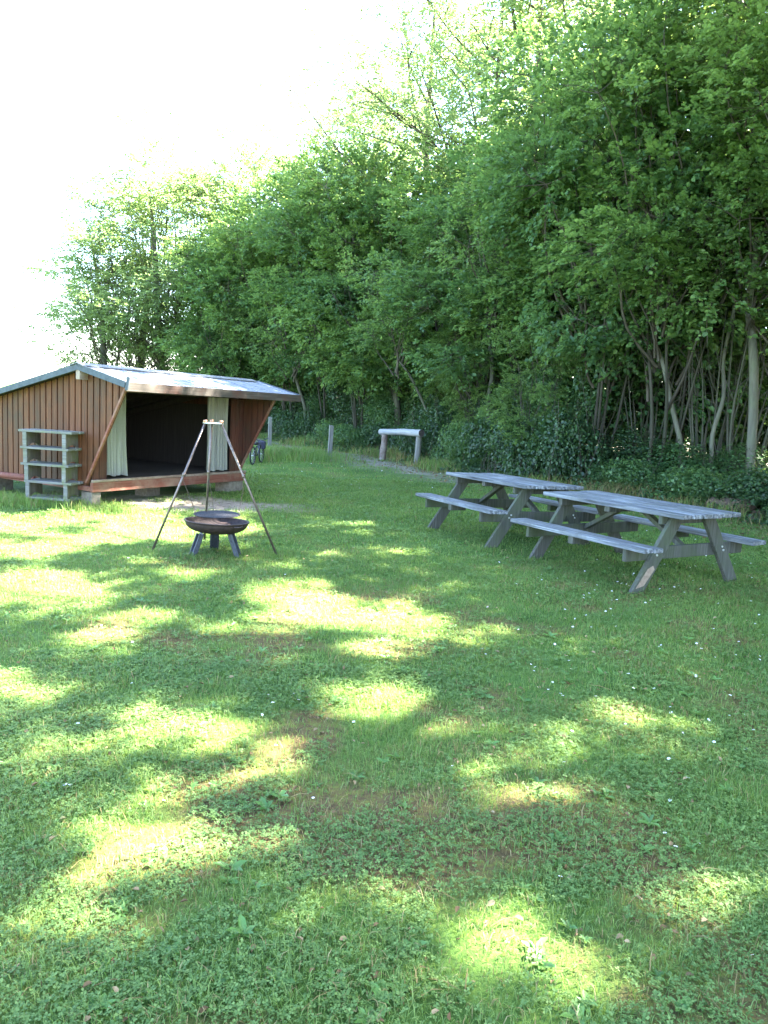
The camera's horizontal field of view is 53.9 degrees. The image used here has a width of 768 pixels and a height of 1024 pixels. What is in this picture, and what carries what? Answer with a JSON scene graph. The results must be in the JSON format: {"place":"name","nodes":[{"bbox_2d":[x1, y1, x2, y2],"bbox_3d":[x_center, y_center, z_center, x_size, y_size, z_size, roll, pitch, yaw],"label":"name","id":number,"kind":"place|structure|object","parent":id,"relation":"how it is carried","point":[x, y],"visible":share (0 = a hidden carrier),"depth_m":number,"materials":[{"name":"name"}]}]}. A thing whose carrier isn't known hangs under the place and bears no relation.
{"place":"outdoors","nodes":[
{"label":"outdoors","id":0,"kind":"place"},
{"bbox_2d":[0,0,698,382],"label":"sky","id":1,"kind":"structure","parent":0,"point":[67,66],"materials":[{"name":"white"}]},
{"bbox_2d":[0,382,767,1023],"bbox_3d":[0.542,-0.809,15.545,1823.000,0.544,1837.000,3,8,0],"label":"ground","id":2,"kind":"structure","parent":0,"point":[426,812],"depth_m":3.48,"materials":[{"name":"green plant"}]},
{"bbox_2d":[18,428,83,507],"bbox_3d":[-4.601,-0.584,10.505,0.820,1.101,0.340,4,9,10],"label":"storage rack","id":3,"kind":"object","parent":2,"relation":"on","point":[68,468],"visible":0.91,"depth_m":10.41,"materials":[{"name":"grey wood"}]},
{"bbox_2d":[5,176,194,369],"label":"ash tree","id":4,"kind":"object","parent":2,"relation":"on","point":[102,356],"visible":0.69,"depth_m":32.09,"materials":[{"name":"green plant"}]},
{"bbox_2d":[14,139,205,370],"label":"ash tree","id":5,"kind":"object","parent":2,"relation":"on","point":[122,200],"visible":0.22,"depth_m":33.92,"materials":[{"name":"green plant"}]},
{"bbox_2d":[0,362,300,505],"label":"wooden shelter","id":6,"kind":"object","parent":2,"relation":"on","point":[140,428],"visible":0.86,"depth_m":11.31,"materials":[{"name":"brown wood"}]},
{"bbox_2d":[53,98,250,370],"bbox_3d":[-9.593,-10.635,33.789,10.682,14.028,11.593,2,9,-9],"label":"ash tree","id":7,"kind":"object","parent":2,"relation":"on","point":[154,245],"visible":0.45,"depth_m":32.15,"materials":[{"name":"green plant"}]},
{"bbox_2d":[74,111,295,370],"bbox_3d":[-8.085,-10.986,35.350,12.070,14.376,10.204,-1,9,-23],"label":"ash tree","id":8,"kind":"object","parent":2,"relation":"on","point":[187,218],"visible":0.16,"depth_m":33.05,"materials":[{"name":"green plant"}]},
{"bbox_2d":[153,243,250,372],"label":"hazel tree","id":9,"kind":"object","parent":2,"relation":"on","point":[169,359],"visible":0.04,"depth_m":33.37,"materials":[{"name":"green plant"}]},
{"bbox_2d":[151,420,277,554],"bbox_3d":[-1.726,-0.229,7.825,1.048,1.424,0.880,7,9,25],"label":"tripod","id":10,"kind":"object","parent":2,"relation":"on","point":[212,422],"visible":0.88,"depth_m":7.94,"materials":[{"name":"grey metal"}]},
{"bbox_2d":[183,478,244,518],"bbox_3d":[-1.841,-0.179,8.170,0.652,0.436,0.517,1,9,-13],"label":"hanging grate","id":11,"kind":"object","parent":10,"relation":"hanging from","point":[219,514],"visible":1,"depth_m":8.18,"materials":[{"name":"metal"}]},
{"bbox_2d":[184,516,249,557],"bbox_3d":[-1.753,0.273,7.912,0.674,0.410,0.674,3,8,0],"label":"fire bowl","id":12,"kind":"object","parent":2,"relation":"on","point":[214,528],"visible":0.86,"depth_m":7.80,"materials":[{"name":"metal"}]},
{"bbox_2d":[147,210,287,379],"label":"broadleaf tree","id":13,"kind":"object","parent":2,"relation":"on","point":[191,362],"visible":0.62,"depth_m":28.77,"materials":[{"name":"green plant"}]},
{"bbox_2d":[171,209,271,376],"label":"hazel tree","id":14,"kind":"object","parent":2,"relation":"on","point":[187,251],"visible":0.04,"depth_m":31.12,"materials":[{"name":"green plant"}]},
{"bbox_2d":[138,110,313,383],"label":"ash tree","id":15,"kind":"object","parent":2,"relation":"on","point":[230,172],"visible":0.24,"depth_m":30.88,"materials":[{"name":"green plant"}]},
{"bbox_2d":[171,184,299,384],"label":"broadleaf tree","id":16,"kind":"object","parent":2,"relation":"on","point":[223,208],"visible":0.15,"depth_m":29.35,"materials":[{"name":"green plant"}]},
{"bbox_2d":[198,250,284,385],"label":"hazel tree","id":17,"kind":"object","parent":2,"relation":"on","point":[234,303],"visible":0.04,"depth_m":29.74,"materials":[{"name":"green plant"}]},
{"bbox_2d":[249,438,267,464],"bbox_3d":[-3.126,-1.496,18.387,0.440,0.641,1.118,6,9,23],"label":"child bicycle","id":18,"kind":"object","parent":2,"relation":"on","point":[260,444],"visible":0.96,"depth_m":18.52,"materials":[{"name":"metal"}]},
{"bbox_2d":[268,417,271,445],"bbox_3d":[-3.499,-2.358,23.151,0.100,1.111,0.100,0,9,-17],"label":"post","id":19,"kind":"object","parent":2,"relation":"on","point":[269,430],"visible":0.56,"depth_m":23.09,"materials":[{"name":"grey wood"}]},
{"bbox_2d":[199,171,350,411],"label":"broadleaf tree","id":20,"kind":"object","parent":2,"relation":"on","point":[225,220],"visible":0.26,"depth_m":26.99,"materials":[{"name":"green plant"}]},
{"bbox_2d":[263,405,302,434],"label":"bramble bush","id":21,"kind":"object","parent":2,"relation":"on","point":[266,426],"visible":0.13,"depth_m":29.24,"materials":[{"name":"green plant"}]},
{"bbox_2d":[229,260,342,432],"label":"slender tree","id":22,"kind":"object","parent":2,"relation":"on","point":[266,334],"visible":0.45,"depth_m":25.86,"materials":[{"name":"green plant"}]},
{"bbox_2d":[238,220,334,397],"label":"hazel tree","id":23,"kind":"object","parent":2,"relation":"on","point":[266,371],"visible":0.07,"depth_m":28.69,"materials":[{"name":"green plant"}]},
{"bbox_2d":[270,381,304,414],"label":"ivy thicket","id":24,"kind":"object","parent":2,"relation":"on","point":[277,404],"visible":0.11,"depth_m":30.63,"materials":[{"name":"green plant"}]},
{"bbox_2d":[266,408,311,437],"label":"bramble bush","id":25,"kind":"object","parent":2,"relation":"on","point":[286,416],"visible":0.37,"depth_m":28.01,"materials":[{"name":"green plant"}]},
{"bbox_2d":[239,176,371,393],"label":"broadleaf tree","id":26,"kind":"object","parent":2,"relation":"on","point":[279,201],"visible":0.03,"depth_m":27.86,"materials":[{"name":"green plant"}]},
{"bbox_2d":[279,402,336,439],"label":"bramble bush","id":27,"kind":"object","parent":2,"relation":"on","point":[304,425],"visible":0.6,"depth_m":27.09,"materials":[{"name":"green plant"}]},
{"bbox_2d":[285,379,336,413],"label":"ivy thicket","id":28,"kind":"object","parent":2,"relation":"on","point":[299,405],"visible":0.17,"depth_m":29.19,"materials":[{"name":"green plant"}]},
{"bbox_2d":[267,205,383,422],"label":"hazel tree","id":29,"kind":"object","parent":2,"relation":"on","point":[304,223],"visible":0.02,"depth_m":26.65,"materials":[{"name":"green plant"}]},
{"bbox_2d":[302,388,350,422],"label":"ivy thicket","id":30,"kind":"object","parent":2,"relation":"on","point":[330,414],"visible":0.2,"depth_m":27.74,"materials":[{"name":"green plant"}]},
{"bbox_2d":[235,140,419,421],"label":"broadleaf tree","id":31,"kind":"object","parent":2,"relation":"on","point":[276,213],"visible":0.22,"depth_m":25.09,"materials":[{"name":"green plant"}]},
{"bbox_2d":[328,425,333,456],"bbox_3d":[-1.531,-1.979,21.610,0.130,1.009,0.110,0,9,-17],"label":"post","id":32,"kind":"object","parent":2,"relation":"on","point":[330,438],"visible":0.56,"depth_m":21.55,"materials":[{"name":"grey wood"}]},
{"bbox_2d":[305,416,363,444],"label":"bramble bush","id":33,"kind":"object","parent":2,"relation":"on","point":[321,431],"visible":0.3,"depth_m":25.65,"materials":[{"name":"green plant"}]},
{"bbox_2d":[217,41,458,233],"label":"ash tree","id":34,"kind":"object","parent":2,"relation":"on","point":[287,120],"visible":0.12,"depth_m":32.42,"materials":[{"name":"green plant"}]},
{"bbox_2d":[235,80,453,420],"bbox_3d":[-0.596,-10.436,31.963,12.484,15.108,11.504,8,10,32],"label":"ash tree","id":35,"kind":"object","parent":2,"relation":"on","point":[375,123],"visible":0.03,"depth_m":30.50,"materials":[{"name":"green plant"}]},
{"bbox_2d":[322,422,374,450],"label":"bramble bush","id":36,"kind":"object","parent":2,"relation":"on","point":[350,436],"visible":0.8,"depth_m":24.36,"materials":[{"name":"green plant"}]},
{"bbox_2d":[301,192,409,405],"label":"hazel tree","id":37,"kind":"object","parent":2,"relation":"on","point":[315,389],"visible":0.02,"depth_m":29.00,"materials":[{"name":"green plant"}]},
{"bbox_2d":[325,375,392,433],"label":"ivy thicket","id":38,"kind":"object","parent":2,"relation":"on","point":[342,402],"visible":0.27,"depth_m":26.28,"materials":[{"name":"green plant"}]},
{"bbox_2d":[267,125,473,430],"bbox_3d":[-0.457,-7.075,24.636,6.562,10.452,6.007,2,9,-7],"label":"broadleaf tree","id":39,"kind":"object","parent":2,"relation":"on","point":[356,377],"visible":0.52,"depth_m":23.69,"materials":[{"name":"green plant"}]},
{"bbox_2d":[273,155,468,421],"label":"hazel tree","id":40,"kind":"object","parent":2,"relation":"on","point":[374,236],"visible":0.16,"depth_m":24.55,"materials":[{"name":"green plant"}]},
{"bbox_2d":[358,419,401,453],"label":"bramble bush","id":41,"kind":"object","parent":2,"relation":"on","point":[376,434],"visible":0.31,"depth_m":23.62,"materials":[{"name":"green plant"}]},
{"bbox_2d":[285,177,475,425],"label":"hazel tree","id":42,"kind":"object","parent":2,"relation":"on","point":[367,197],"visible":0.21,"depth_m":23.02,"materials":[{"name":"green plant"}]},
{"bbox_2d":[0,506,767,1023],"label":"broad weeds","id":43,"kind":"object","parent":2,"relation":"on","point":[122,908],"visible":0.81,"depth_m":3.12,"materials":[{"name":"green plant"}]},
{"bbox_2d":[0,472,767,1023],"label":"clover","id":44,"kind":"object","parent":2,"relation":"on","point":[248,828],"visible":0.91,"depth_m":3.06,"materials":[{"name":"green plant"}]},
{"bbox_2d":[3,444,767,1021],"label":"dead leaves","id":45,"kind":"object","parent":2,"relation":"on","point":[435,1010],"visible":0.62,"depth_m":3.45,"materials":[{"name":"brown plant"}]},
{"bbox_2d":[5,467,767,1023],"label":"twigs","id":46,"kind":"object","parent":2,"relation":"on","point":[417,883],"visible":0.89,"depth_m":2.68,"materials":[{"name":"wood"}]},
{"bbox_2d":[335,240,451,458],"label":"slender tree","id":47,"kind":"object","parent":2,"relation":"on","point":[373,300],"visible":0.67,"depth_m":20.40,"materials":[{"name":"green plant"}]},
{"bbox_2d":[360,377,426,443],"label":"ivy thicket","id":48,"kind":"object","parent":2,"relation":"on","point":[386,412],"visible":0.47,"depth_m":24.59,"materials":[{"name":"green plant"}]},
{"bbox_2d":[213,0,580,422],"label":"ash tree","id":49,"kind":"object","parent":2,"relation":"on","point":[449,9],"visible":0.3,"depth_m":26.43,"materials":[{"name":"green plant"}]},
{"bbox_2d":[326,163,471,427],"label":"hazel tree","id":50,"kind":"object","parent":2,"relation":"on","point":[347,223],"visible":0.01,"depth_m":25.47,"materials":[{"name":"green plant"}]},
{"bbox_2d":[378,429,423,463],"bbox_3d":[0.432,-1.795,20.696,0.240,1.040,1.986,-3,10,-34],"label":"log rail","id":51,"kind":"object","parent":2,"relation":"on","point":[417,433],"visible":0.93,"depth_m":20.50,"materials":[{"name":"grey wood"}]},
{"bbox_2d":[387,400,434,454],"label":"bramble bush","id":52,"kind":"object","parent":2,"relation":"on","point":[411,419],"visible":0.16,"depth_m":22.54,"materials":[{"name":"green plant"}]},
{"bbox_2d":[343,131,482,413],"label":"hazel tree","id":53,"kind":"object","parent":2,"relation":"on","point":[421,144],"depth_m":24.89,"materials":[{"name":"green plant"}]},
{"bbox_2d":[396,385,467,458],"bbox_3d":[1.520,-2.423,21.112,1.650,2.256,2.317,-3,10,-36],"label":"bramble bush","id":54,"kind":"object","parent":2,"relation":"on","point":[432,426],"visible":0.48,"depth_m":21.03,"materials":[{"name":"green plant"}]},
{"bbox_2d":[246,0,639,264],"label":"ash tree","id":55,"kind":"object","parent":2,"relation":"on","point":[440,123],"visible":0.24,"depth_m":23.24,"materials":[{"name":"green plant"}]},
{"bbox_2d":[415,384,477,418],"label":"ivy thicket","id":56,"kind":"object","parent":2,"relation":"on","point":[421,405],"visible":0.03,"depth_m":23.37,"materials":[{"name":"green plant"}]},
{"bbox_2d":[356,157,552,408],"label":"hazel tree","id":57,"kind":"object","parent":2,"relation":"on","point":[394,203],"visible":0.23,"depth_m":21.41,"materials":[{"name":"green plant"}]},
{"bbox_2d":[292,0,622,324],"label":"ash tree","id":58,"kind":"object","parent":2,"relation":"on","point":[463,54],"visible":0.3,"depth_m":22.14,"materials":[{"name":"green plant"}]},
{"bbox_2d":[428,420,486,467],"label":"bramble bush","id":59,"kind":"object","parent":2,"relation":"on","point":[452,446],"visible":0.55,"depth_m":19.30,"materials":[{"name":"green plant"}]},
{"bbox_2d":[378,143,554,399],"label":"hazel tree","id":60,"kind":"object","parent":2,"relation":"on","point":[454,334],"visible":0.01,"depth_m":23.56,"materials":[{"name":"green plant"}]},
{"bbox_2d":[442,389,495,437],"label":"ivy thicket","id":61,"kind":"object","parent":2,"relation":"on","point":[456,410],"visible":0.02,"depth_m":21.10,"materials":[{"name":"green plant"}]},
{"bbox_2d":[367,117,600,427],"bbox_3d":[2.812,-5.421,19.844,6.536,8.558,6.513,2,8,-3],"label":"hazel tree","id":62,"kind":"object","parent":2,"relation":"on","point":[400,287],"visible":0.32,"depth_m":18.92,"materials":[{"name":"green plant"}]},
{"bbox_2d":[424,294,546,432],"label":"hazel tree","id":63,"kind":"object","parent":2,"relation":"on","point":[461,413],"visible":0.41,"depth_m":19.17,"materials":[{"name":"green plant"}]},
{"bbox_2d":[458,407,519,474],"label":"bramble bush","id":64,"kind":"object","parent":2,"relation":"on","point":[481,423],"visible":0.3,"depth_m":17.97,"materials":[{"name":"green plant"}]},
{"bbox_2d":[423,160,567,466],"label":"slender tree","id":65,"kind":"object","parent":2,"relation":"on","point":[459,193],"visible":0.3,"depth_m":17.19,"materials":[{"name":"green plant"}]},
{"bbox_2d":[470,362,541,428],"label":"ivy thicket","id":66,"kind":"object","parent":2,"relation":"on","point":[478,405],"visible":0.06,"depth_m":19.01,"materials":[{"name":"green plant"}]},
{"bbox_2d":[415,472,598,547],"bbox_3d":[1.627,-0.053,9.922,1.764,0.772,1.960,0,7,-24],"label":"picnic table","id":67,"kind":"object","parent":2,"relation":"on","point":[524,490],"visible":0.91,"depth_m":9.53,"materials":[{"name":"grey wood"}]},
{"bbox_2d":[428,167,588,412],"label":"slender tree","id":68,"kind":"object","parent":2,"relation":"on","point":[467,254],"visible":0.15,"depth_m":18.08,"materials":[{"name":"green plant"}]},
{"bbox_2d":[260,424,767,526],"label":"ground ivy","id":69,"kind":"object","parent":2,"relation":"on","point":[483,470],"visible":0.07,"depth_m":17.82,"materials":[{"name":"green plant"}]},
{"bbox_2d":[430,90,633,410],"bbox_3d":[5.314,-6.894,22.185,7.377,10.818,7.387,-1,9,-24],"label":"hazel tree","id":70,"kind":"object","parent":2,"relation":"on","point":[454,172],"depth_m":21.89,"materials":[{"name":"green plant"}]},
{"bbox_2d":[474,307,593,454],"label":"hazel tree","id":71,"kind":"object","parent":2,"relation":"on","point":[504,393],"visible":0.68,"depth_m":16.42,"materials":[{"name":"green plant"}]},
{"bbox_2d":[483,414,586,480],"bbox_3d":[3.273,-1.422,16.551,1.652,1.804,2.269,-2,10,-29],"label":"bramble bush","id":72,"kind":"object","parent":2,"relation":"on","point":[495,430],"visible":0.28,"depth_m":16.55,"materials":[{"name":"green plant"}]},
{"bbox_2d":[499,387,618,489],"bbox_3d":[3.646,-1.524,15.776,1.650,2.256,2.464,-2,10,-28],"label":"bramble bush","id":73,"kind":"object","parent":2,"relation":"on","point":[561,447],"visible":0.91,"depth_m":15.56,"materials":[{"name":"green plant"}]},
{"bbox_2d":[515,333,611,451],"bbox_3d":[4.059,-2.487,17.112,1.693,3.718,2.498,0,9,-20],"label":"ivy thicket","id":74,"kind":"object","parent":2,"relation":"on","point":[583,388],"visible":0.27,"depth_m":16.73,"materials":[{"name":"green plant"}]},
{"bbox_2d":[407,0,722,242],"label":"ash tree","id":75,"kind":"object","parent":2,"relation":"on","point":[483,43],"visible":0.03,"depth_m":20.89,"materials":[{"name":"green plant"}]},
{"bbox_2d":[437,0,715,226],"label":"ash tree","id":76,"kind":"object","parent":2,"relation":"on","point":[592,11],"visible":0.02,"depth_m":19.65,"materials":[{"name":"green plant"}]},
{"bbox_2d":[440,0,742,403],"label":"hazel tree","id":77,"kind":"object","parent":2,"relation":"on","point":[516,305],"visible":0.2,"depth_m":16.51,"materials":[{"name":"green plant"}]},
{"bbox_2d":[466,0,767,468],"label":"hazel tree","id":78,"kind":"object","parent":2,"relation":"on","point":[569,142],"visible":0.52,"depth_m":14.74,"materials":[{"name":"green plant"}]},
{"bbox_2d":[570,455,673,492],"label":"bramble bush","id":79,"kind":"object","parent":2,"relation":"on","point":[616,472],"visible":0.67,"depth_m":14.77,"materials":[{"name":"green plant"}]},
{"bbox_2d":[498,0,761,467],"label":"ash tree","id":80,"kind":"object","parent":2,"relation":"on","point":[518,6],"visible":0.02,"depth_m":20.10,"materials":[{"name":"green plant"}]},
{"bbox_2d":[574,414,690,473],"bbox_3d":[5.130,-1.214,15.781,1.860,1.621,2.577,-2,10,-29],"label":"ivy thicket","id":81,"kind":"object","parent":2,"relation":"on","point":[624,453],"visible":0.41,"depth_m":15.62,"materials":[{"name":"green plant"}]},
{"bbox_2d":[502,0,767,453],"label":"hazel tree","id":82,"kind":"object","parent":2,"relation":"on","point":[638,380],"visible":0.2,"depth_m":15.85,"materials":[{"name":"green plant"}]},
{"bbox_2d":[504,0,767,470],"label":"hazel tree","id":83,"kind":"object","parent":2,"relation":"on","point":[639,35],"visible":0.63,"depth_m":13.73,"materials":[{"name":"green plant"}]},
{"bbox_2d":[510,490,765,593],"bbox_3d":[2.657,0.268,8.110,1.764,0.772,1.960,-2,9,-29],"label":"picnic table","id":84,"kind":"object","parent":2,"relation":"on","point":[673,516],"visible":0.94,"depth_m":7.74,"materials":[{"name":"grey wood"}]},
{"bbox_2d":[515,82,764,451],"bbox_3d":[6.245,-5.902,19.381,6.698,9.767,7.072,2,9,-8],"label":"hazel tree","id":85,"kind":"object","parent":2,"relation":"on","point":[615,417],"visible":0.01,"depth_m":18.38,"materials":[{"name":"green plant"}]},
{"bbox_2d":[534,77,767,455],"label":"hazel tree","id":86,"kind":"object","parent":2,"relation":"on","point":[712,356],"visible":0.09,"depth_m":16.48,"materials":[{"name":"green plant"}]},
{"bbox_2d":[571,147,755,467],"bbox_3d":[5.154,-3.439,14.635,3.250,6.608,3.625,3,8,0],"label":"slender tree","id":87,"kind":"object","parent":2,"relation":"on","point":[680,198],"visible":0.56,"depth_m":13.59,"materials":[{"name":"green plant"}]},
{"bbox_2d":[614,283,716,457],"bbox_3d":[5.768,-2.693,15.965,3.013,4.428,2.289,16,15,56],"label":"coppice clump","id":88,"kind":"object","parent":2,"relation":"on","point":[656,403],"visible":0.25,"depth_m":16.14,"materials":[{"name":"brown plant"}]},
{"bbox_2d":[627,458,752,504],"bbox_3d":[5.670,-0.522,14.070,2.081,0.936,1.666,11,12,43],"label":"bramble bush","id":89,"kind":"object","parent":2,"relation":"on","point":[695,485],"visible":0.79,"depth_m":13.76,"materials":[{"name":"green plant"}]},
{"bbox_2d":[635,429,767,483],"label":"ivy thicket","id":90,"kind":"object","parent":2,"relation":"on","point":[687,453],"visible":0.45,"depth_m":14.64,"materials":[{"name":"green plant"}]},
{"bbox_2d":[644,0,767,474],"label":"slender tree","id":91,"kind":"object","parent":2,"relation":"on","point":[735,32],"visible":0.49,"depth_m":13.04,"materials":[{"name":"green plant"}]},
{"bbox_2d":[646,26,767,375],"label":"hazel tree","id":92,"kind":"object","parent":2,"relation":"on","point":[761,152],"visible":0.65,"depth_m":12.82,"materials":[{"name":"green plant"}]},
{"bbox_2d":[657,284,767,472],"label":"coppice clump","id":93,"kind":"object","parent":2,"relation":"on","point":[690,407],"visible":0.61,"depth_m":14.87,"materials":[{"name":"grey plant"}]},
{"bbox_2d":[661,264,767,472],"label":"coppice clump","id":94,"kind":"object","parent":2,"relation":"on","point":[729,437],"visible":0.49,"depth_m":14.66,"materials":[{"name":"grey plant"}]},
{"bbox_2d":[669,397,763,462],"bbox_3d":[8.543,-2.478,18.802,2.747,3.133,1.862,11,12,44],"label":"holly thicket","id":95,"kind":"object","parent":2,"relation":"on","point":[688,440],"visible":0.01,"depth_m":18.88,"materials":[{"name":"green plant"}]},
{"bbox_2d":[669,190,767,462],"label":"broadleaf tree","id":96,"kind":"object","parent":2,"relation":"on","point":[708,389],"visible":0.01,"depth_m":17.30,"materials":[{"name":"green plant"}]},
{"bbox_2d":[671,115,767,470],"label":"slender tree","id":97,"kind":"object","parent":2,"relation":"on","point":[728,232],"visible":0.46,"depth_m":13.22,"materials":[{"name":"green plant"}]},
{"bbox_2d":[686,0,767,319],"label":"hazel tree","id":98,"kind":"object","parent":2,"relation":"on","point":[741,134],"visible":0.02,"depth_m":13.96,"materials":[{"name":"green plant"}]},
{"bbox_2d":[690,352,767,471],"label":"holly thicket","id":99,"kind":"object","parent":2,"relation":"on","point":[762,436],"visible":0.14,"depth_m":17.53,"materials":[{"name":"green plant"}]},
{"bbox_2d":[705,497,765,515],"bbox_3d":[6.165,-0.064,13.115,0.419,0.399,1.093,-4,11,-38],"label":"rotten log","id":100,"kind":"object","parent":2,"relation":"on","point":[751,507],"visible":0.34,"depth_m":12.97,"materials":[{"name":"brown wood"}]},
{"bbox_2d":[715,459,767,508],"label":"bramble bush","id":101,"kind":"object","parent":2,"relation":"on","point":[755,491],"visible":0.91,"depth_m":12.71,"materials":[{"name":"green plant"}]},
{"bbox_2d":[757,241,767,277],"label":"hazel tree","id":102,"kind":"object","parent":2,"relation":"on","point":[764,248],"visible":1,"depth_m":12.29,"materials":[{"name":"green plant"}]},
{"bbox_2d":[758,491,767,517],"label":"bramble bush","id":103,"kind":"object","parent":2,"relation":"on","point":[764,506],"visible":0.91,"depth_m":12.37,"materials":[{"name":"green plant"}]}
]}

